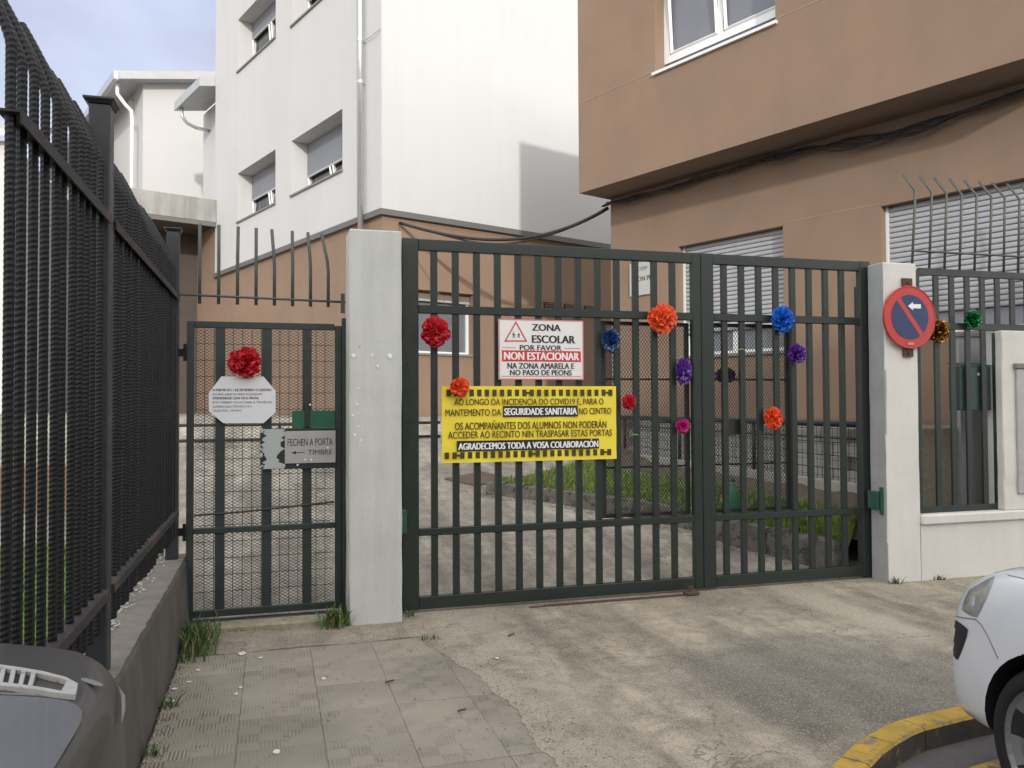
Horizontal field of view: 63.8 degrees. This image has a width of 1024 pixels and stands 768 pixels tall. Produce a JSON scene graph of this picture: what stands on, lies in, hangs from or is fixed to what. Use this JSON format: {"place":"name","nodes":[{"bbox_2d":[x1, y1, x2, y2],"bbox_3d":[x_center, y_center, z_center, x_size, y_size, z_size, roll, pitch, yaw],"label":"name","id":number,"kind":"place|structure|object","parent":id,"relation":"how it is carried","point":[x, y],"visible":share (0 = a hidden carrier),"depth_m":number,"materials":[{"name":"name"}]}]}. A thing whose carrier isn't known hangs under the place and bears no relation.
{"place":"outdoors","nodes":[
{"label":"outdoors","id":0,"kind":"place"},
{"bbox_2d":[0,540,163,653],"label":"lawn","id":1,"kind":"structure","parent":0,"point":[162,554],"depth_m":5.34,"materials":[{"name":"green plant"}]},
{"bbox_2d":[0,0,215,181],"label":"sky","id":2,"kind":"structure","parent":0,"point":[83,42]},
{"bbox_2d":[140,638,557,767],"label":"pavement","id":3,"kind":"structure","parent":0,"point":[400,721],"depth_m":4.24,"materials":[{"name":"tile"}]},
{"bbox_2d":[83,553,192,767],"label":"wall","id":4,"kind":"structure","parent":3,"relation":"on","point":[147,623],"depth_m":4.27,"materials":[{"name":"concrete"}]},
{"bbox_2d":[0,0,182,669],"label":"bar fence","id":5,"kind":"object","parent":4,"relation":"on","point":[122,433],"visible":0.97,"depth_m":3.00,"materials":[{"name":"black metal"}]},
{"bbox_2d":[179,223,344,312],"bbox_3d":[-1.853,-0.862,6.155,1.190,0.635,0.040,0,-1,-16],"label":"spike rail","id":6,"kind":"object","parent":5,"relation":"attached to","point":[310,300],"visible":0.98,"depth_m":6.14,"materials":[{"name":"grey metal"}]},
{"bbox_2d":[141,740,169,757],"bbox_3d":[-1.641,1.663,3.755,0.152,0.066,0.091,0,-2,-29],"label":"weed","id":7,"kind":"object","parent":3,"relation":"on","point":[154,751],"visible":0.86,"depth_m":3.75,"materials":[{"name":"plant"}]},
{"bbox_2d":[158,692,185,709],"bbox_3d":[-1.812,1.670,4.358,0.204,0.084,0.099,1,-2,-38],"label":"weed","id":8,"kind":"object","parent":3,"relation":"on","point":[171,704],"visible":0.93,"depth_m":4.35,"materials":[{"name":"plant"}]},
{"bbox_2d":[272,749,279,753],"bbox_3d":[-1.083,1.692,3.784,0.032,0.004,0.044,0,-1,-1],"label":"paper scrap","id":9,"kind":"object","parent":3,"relation":"on","point":[276,751],"visible":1,"depth_m":3.78,"materials":[{"name":"white paper"}]},
{"bbox_2d":[0,412,857,619],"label":"yard","id":10,"kind":"structure","parent":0,"point":[445,564],"depth_m":8.27,"materials":[{"name":"concrete"}]},
{"bbox_2d":[0,464,66,514],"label":"garden wall","id":11,"kind":"structure","parent":10,"relation":"on","point":[36,488],"depth_m":8.54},
{"bbox_2d":[0,121,68,413],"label":"building","id":12,"kind":"structure","parent":10,"relation":"on","point":[2,132],"depth_m":28.51,"materials":[{"name":"beige paint"}]},
{"bbox_2d":[50,70,215,199],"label":"school wing","id":13,"kind":"structure","parent":10,"relation":"on","point":[158,144],"depth_m":27.47,"materials":[{"name":"white paint"}]},
{"bbox_2d":[179,421,440,442],"bbox_3d":[-3.450,0.838,12.205,5.064,0.542,0.044,0,-2,-25],"label":"handrail","id":14,"kind":"object","parent":10,"relation":"on","point":[258,439],"visible":0.1,"depth_m":11.95,"materials":[{"name":"black"}]},
{"bbox_2d":[131,0,611,416],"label":"school block","id":15,"kind":"structure","parent":10,"relation":"on","point":[334,122],"depth_m":17.23,"materials":[{"name":"white paint"}]},
{"bbox_2d":[236,162,275,223],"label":"window","id":16,"kind":"structure","parent":15,"relation":"in","point":[263,182],"depth_m":20.62,"materials":[{"name":"white plastic"}]},
{"bbox_2d":[236,0,275,73],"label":"window","id":17,"kind":"structure","parent":15,"relation":"in","point":[264,27],"depth_m":20.71,"materials":[{"name":"white plastic"}]},
{"bbox_2d":[289,0,320,27],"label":"window","id":18,"kind":"structure","parent":15,"relation":"in","point":[311,3],"depth_m":17.99,"materials":[{"name":"white plastic"}]},
{"bbox_2d":[289,123,342,196],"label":"window","id":19,"kind":"structure","parent":15,"relation":"in","point":[324,153],"depth_m":17.78,"materials":[{"name":"white plastic"}]},
{"bbox_2d":[418,291,472,356],"bbox_3d":[-1.421,-1.158,15.842,1.600,1.235,0.846,0,-1,-16],"label":"window","id":20,"kind":"structure","parent":15,"relation":"in","point":[423,296],"depth_m":16.09,"materials":[{"name":"white plastic"}]},
{"bbox_2d":[444,471,505,485],"bbox_3d":[-0.454,1.229,10.693,0.508,0.129,0.686,-2,-2,43],"label":"drain cover","id":21,"kind":"object","parent":10,"relation":"in","point":[486,477],"visible":0.5,"depth_m":10.66,"materials":[{"name":"grey concrete"}]},
{"bbox_2d":[486,481,840,567],"bbox_3d":[1.501,1.497,9.050,4.158,0.682,0.576,-1,-2,35],"label":"stone edging","id":22,"kind":"object","parent":10,"relation":"on","point":[549,495],"visible":0.33,"depth_m":8.37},
{"bbox_2d":[493,446,856,546],"bbox_3d":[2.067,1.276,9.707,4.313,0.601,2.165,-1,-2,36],"label":"grass","id":23,"kind":"structure","parent":10,"relation":"on","point":[590,488],"depth_m":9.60,"materials":[{"name":"plant"}]},
{"bbox_2d":[729,478,739,512],"bbox_3d":[2.224,1.133,8.276,0.140,0.365,0.144,0,-1,-16],"label":"shrub","id":24,"kind":"object","parent":23,"relation":"on","point":[733,496],"visible":0.38,"depth_m":8.23,"materials":[{"name":"green plant"}]},
{"bbox_2d":[621,415,857,539],"bbox_3d":[2.497,0.978,10.417,0.098,1.114,5.750,0,-1,-16],"label":"fence","id":25,"kind":"object","parent":10,"relation":"on","point":[835,484],"visible":0.18,"depth_m":8.60,"materials":[{"name":"grey metal"}]},
{"bbox_2d":[629,420,958,506],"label":"retaining wall","id":26,"kind":"structure","parent":10,"relation":"on","point":[928,463],"depth_m":8.20,"materials":[{"name":"grey concrete"}]},
{"bbox_2d":[578,0,1023,447],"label":"brown building","id":27,"kind":"structure","parent":10,"relation":"on","point":[672,92],"depth_m":10.32,"materials":[{"name":"paint"}]},
{"bbox_2d":[399,206,608,305],"bbox_3d":[-0.008,-2.135,14.763,4.089,1.778,1.145,-1,-2,26],"label":"span cable","id":28,"kind":"object","parent":27,"relation":"attached to","point":[524,238],"visible":0.91,"depth_m":14.13,"materials":[{"name":"black rubber"}]},
{"bbox_2d":[651,0,777,75],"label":"window","id":29,"kind":"structure","parent":27,"relation":"in","point":[690,26],"depth_m":11.30,"materials":[{"name":"white plastic"}]},
{"bbox_2d":[676,228,783,358],"bbox_3d":[3.095,-1.228,11.590,0.890,1.685,1.790,0,-1,-16],"label":"window","id":30,"kind":"structure","parent":27,"relation":"in","point":[768,243],"depth_m":11.47,"materials":[{"name":"white plastic"}]},
{"bbox_2d":[602,88,1023,206],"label":"cable bundle","id":31,"kind":"object","parent":27,"relation":"attached to","point":[885,136],"visible":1,"depth_m":10.03,"materials":[{"name":"black rubber"}]},
{"bbox_2d":[885,181,1023,333],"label":"window","id":32,"kind":"structure","parent":27,"relation":"in","point":[899,219],"depth_m":9.16,"materials":[{"name":"white plastic"}]},
{"bbox_2d":[955,334,981,504],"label":"pillar","id":33,"kind":"structure","parent":10,"relation":"on","point":[976,440],"depth_m":8.15,"materials":[{"name":"grey concrete"}]},
{"bbox_2d":[179,575,986,767],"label":"driveway apron","id":34,"kind":"object","parent":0,"point":[786,726],"visible":0.72,"depth_m":5.06,"materials":[{"name":"concrete"}]},
{"bbox_2d":[176,610,226,663],"bbox_3d":[-2.063,1.653,5.451,0.420,0.176,0.853,0,-1,-16],"label":"grass tuft","id":35,"kind":"object","parent":34,"relation":"on","point":[193,643],"visible":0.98,"depth_m":5.34,"materials":[{"name":"plant"}]},
{"bbox_2d":[191,614,331,633],"bbox_3d":[-1.764,1.740,5.985,1.095,0.065,0.260,0,-1,-16],"label":"threshold","id":36,"kind":"object","parent":34,"relation":"on","point":[268,623],"visible":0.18,"depth_m":5.89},
{"bbox_2d":[314,601,359,629],"bbox_3d":[-1.258,1.673,5.946,0.294,0.142,0.345,1,-2,-44],"label":"weed","id":37,"kind":"object","parent":34,"relation":"on","point":[338,618],"visible":0.99,"depth_m":5.90,"materials":[{"name":"plant"}]},
{"bbox_2d":[346,229,401,625],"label":"gate pillar","id":38,"kind":"structure","parent":34,"relation":"on","point":[373,431],"depth_m":6.03,"materials":[{"name":"white paint"}]},
{"bbox_2d":[178,318,345,623],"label":"pedestrian gate","id":39,"kind":"structure","parent":38,"relation":"attached to","point":[306,417],"depth_m":6.11,"materials":[{"name":"black metal"}]},
{"bbox_2d":[209,376,275,422],"bbox_3d":[-1.984,0.117,6.052,0.467,0.345,0.005,0,-1,-16],"label":"paper notice","id":40,"kind":"object","parent":39,"relation":"attached to","point":[236,399],"visible":1,"depth_m":6.05,"materials":[{"name":"white paper"}]},
{"bbox_2d":[227,346,260,377],"bbox_3d":[-1.963,-0.160,6.028,0.244,0.234,0.118,0,-1,-16],"label":"paper rosette","id":41,"kind":"object","parent":39,"relation":"attached to","point":[244,362],"visible":1,"depth_m":6.00,"materials":[{"name":"red paper"}]},
{"bbox_2d":[260,404,335,469],"bbox_3d":[-1.600,0.391,6.156,0.554,0.487,0.018,0,-1,-16],"label":"sign","id":42,"kind":"object","parent":39,"relation":"attached to","point":[293,448],"depth_m":6.15,"materials":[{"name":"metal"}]},
{"bbox_2d":[402,609,414,617],"bbox_3d":[-0.780,1.718,6.186,0.113,0.063,0.116,0,-1,5],"label":"weed","id":43,"kind":"object","parent":34,"relation":"on","point":[411,614],"visible":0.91,"depth_m":6.19,"materials":[{"name":"plant"}]},
{"bbox_2d":[421,633,438,641],"bbox_3d":[-0.561,1.713,5.589,0.123,0.043,0.103,0,-1,-16],"label":"weed","id":44,"kind":"object","parent":34,"relation":"on","point":[425,638],"visible":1,"depth_m":5.59,"materials":[{"name":"plant"}]},
{"bbox_2d":[401,238,703,610],"bbox_3d":[0.367,0.305,6.659,2.609,2.863,0.192,0,-1,-16],"label":"gate leaf","id":45,"kind":"object","parent":34,"relation":"on","point":[412,531],"visible":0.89,"depth_m":6.69,"materials":[{"name":"black"}]},
{"bbox_2d":[420,316,450,347],"bbox_3d":[-0.588,-0.401,6.338,0.246,0.250,0.123,0,-1,-16],"label":"paper rosette","id":46,"kind":"object","parent":45,"relation":"attached to","point":[436,333],"visible":1,"depth_m":6.31,"materials":[{"name":"red paper"}]},
{"bbox_2d":[442,386,616,462],"bbox_3d":[0.159,0.316,6.563,1.459,0.596,0.019,0,-1,-16],"label":"banner","id":47,"kind":"object","parent":45,"relation":"attached to","point":[507,423],"visible":1,"depth_m":6.55,"materials":[{"name":"yellow plastic"}]},
{"bbox_2d":[450,377,469,397],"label":"paper rosette","id":48,"kind":"object","parent":47,"relation":"attached to","point":[462,383],"visible":1,"depth_m":6.33,"materials":[{"name":"orange paper"}]},
{"bbox_2d":[498,319,583,379],"bbox_3d":[0.237,-0.275,6.596,0.718,0.482,0.013,0,-1,-16],"label":"school sign","id":49,"kind":"object","parent":45,"relation":"attached to","point":[531,349],"visible":1,"depth_m":6.59,"materials":[{"name":"white plastic"}]},
{"bbox_2d":[602,328,620,353],"bbox_3d":[0.822,-0.354,6.752,0.167,0.214,0.089,0,-1,-16],"label":"paper rosette","id":50,"kind":"object","parent":45,"relation":"attached to","point":[611,339],"visible":1,"depth_m":6.74,"materials":[{"name":"blue paper"}]},
{"bbox_2d":[622,394,635,409],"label":"paper rosette","id":51,"kind":"object","parent":45,"relation":"attached to","point":[629,402],"visible":1,"depth_m":6.77,"materials":[{"name":"red paper"}]},
{"bbox_2d":[647,303,677,334],"bbox_3d":[1.259,-0.545,6.850,0.264,0.263,0.131,0,-1,-16],"label":"paper rosette","id":52,"kind":"object","parent":45,"relation":"attached to","point":[661,318],"visible":1,"depth_m":6.83,"materials":[{"name":"orange paper"}]},
{"bbox_2d":[675,419,689,432],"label":"paper rosette","id":53,"kind":"object","parent":45,"relation":"attached to","point":[682,426],"visible":1,"depth_m":6.90,"materials":[{"name":"pink paper"}]},
{"bbox_2d":[675,358,691,384],"bbox_3d":[1.452,-0.103,6.926,0.150,0.238,0.083,0,-1,-16],"label":"paper rosette","id":54,"kind":"object","parent":45,"relation":"attached to","point":[683,366],"visible":1,"depth_m":6.91,"materials":[{"name":"purple paper"}]},
{"bbox_2d":[140,494,983,767],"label":"grit","id":55,"kind":"object","parent":34,"relation":"on","point":[178,669],"visible":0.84,"depth_m":4.78,"materials":[{"name":"soil"}]},
{"bbox_2d":[529,586,699,607],"bbox_3d":[0.840,1.713,6.640,1.470,0.078,0.080,0,-1,-16],"label":"ground rail","id":56,"kind":"object","parent":34,"relation":"on","point":[690,592],"visible":1,"depth_m":6.66,"materials":[{"name":"brown metal"}]},
{"bbox_2d":[700,253,883,588],"bbox_3d":[2.468,0.307,7.218,1.729,2.863,0.292,0,-1,-16],"label":"gate leaf","id":57,"kind":"object","parent":34,"relation":"on","point":[868,499],"visible":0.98,"depth_m":7.26,"materials":[{"name":"black"}]},
{"bbox_2d":[715,368,735,381],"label":"paper rosette","id":58,"kind":"object","parent":57,"relation":"attached to","point":[728,374],"visible":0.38,"depth_m":7.22,"materials":[{"name":"paper"}]},
{"bbox_2d":[764,406,782,429],"bbox_3d":[2.280,0.299,7.154,0.180,0.212,0.088,0,-1,-16],"label":"paper rosette","id":59,"kind":"object","parent":57,"relation":"attached to","point":[773,418],"visible":1,"depth_m":7.14,"materials":[{"name":"orange paper"}]},
{"bbox_2d":[771,305,794,333],"bbox_3d":[2.375,-0.565,7.187,0.222,0.250,0.119,0,-1,-16],"label":"paper rosette","id":60,"kind":"object","parent":57,"relation":"attached to","point":[782,320],"visible":1,"depth_m":7.16,"materials":[{"name":"blue paper"}]},
{"bbox_2d":[787,343,806,363],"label":"paper rosette","id":61,"kind":"object","parent":57,"relation":"attached to","point":[797,354],"visible":1,"depth_m":7.22,"materials":[{"name":"purple paper"}]},
{"bbox_2d":[888,576,905,583],"bbox_3d":[3.374,1.715,7.200,0.171,0.074,0.178,-1,-2,32],"label":"weed","id":62,"kind":"object","parent":34,"relation":"on","point":[895,581],"visible":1,"depth_m":7.21,"materials":[{"name":"plant"}]},
{"bbox_2d":[868,262,1023,582],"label":"boundary wall","id":63,"kind":"structure","parent":34,"relation":"on","point":[910,542],"depth_m":7.39,"materials":[{"name":"white paint"}]},
{"bbox_2d":[882,278,935,356],"bbox_3d":[3.533,-0.594,7.328,0.560,0.700,0.048,0,-1,-16],"label":"no parking sign","id":64,"kind":"object","parent":63,"relation":"attached to","point":[909,317],"visible":1,"depth_m":7.31,"materials":[{"name":"red"}]},
{"bbox_2d":[916,268,1023,512],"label":"railing panel","id":65,"kind":"object","parent":63,"relation":"on","point":[981,276],"visible":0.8,"depth_m":7.62,"materials":[{"name":"black metal"}]},
{"bbox_2d":[930,320,949,343],"bbox_3d":[3.893,-0.478,7.475,0.228,0.224,0.108,0,-1,-16],"label":"paper rosette","id":66,"kind":"object","parent":65,"relation":"attached to","point":[940,335],"visible":0.96,"depth_m":7.45,"materials":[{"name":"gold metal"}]},
{"bbox_2d":[902,174,1023,272],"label":"spike row","id":67,"kind":"object","parent":65,"relation":"on","point":[960,253],"visible":0.99,"depth_m":7.72,"materials":[{"name":"grey metal"}]},
{"bbox_2d":[946,363,991,409],"bbox_3d":[4.313,0.022,7.751,0.385,0.450,0.150,0,-1,-16],"label":"mailbox","id":68,"kind":"object","parent":65,"relation":"attached to","point":[975,387],"visible":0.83,"depth_m":7.68,"materials":[{"name":"metal"}]},
{"bbox_2d":[964,310,981,329],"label":"paper rosette","id":69,"kind":"object","parent":65,"relation":"attached to","point":[972,319],"visible":1,"depth_m":7.58,"materials":[{"name":"green paper"}]},
{"bbox_2d":[1015,369,1023,493],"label":"meter door","id":70,"kind":"structure","parent":63,"relation":"in","point":[1019,373],"depth_m":7.66,"materials":[{"name":"metal"}]},
{"bbox_2d":[863,734,997,767],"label":"road","id":71,"kind":"structure","parent":0,"point":[972,752],"depth_m":3.94,"materials":[{"name":"grey asphalt"}]},
{"bbox_2d":[831,706,993,767],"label":"kerb","id":72,"kind":"structure","parent":71,"relation":"on","point":[895,744],"depth_m":3.98,"materials":[{"name":"yellow concrete"}]},
{"bbox_2d":[969,759,1000,767],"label":"road marking","id":73,"kind":"object","parent":71,"relation":"on","point":[994,764],"visible":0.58,"depth_m":3.82,"materials":[{"name":"paint"}]},
{"bbox_2d":[953,566,1023,767],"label":"white car","id":74,"kind":"object","parent":71,"relation":"on","point":[988,654],"visible":1,"depth_m":3.47,"materials":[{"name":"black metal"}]},
{"label":"side pavement","id":75,"kind":"structure","parent":0,"visible":0},
{"bbox_2d":[0,643,125,767],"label":"grey car","id":76,"kind":"object","parent":75,"relation":"on","point":[61,708],"visible":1,"depth_m":1.66,"materials":[{"name":"silver metal"}]}
]}

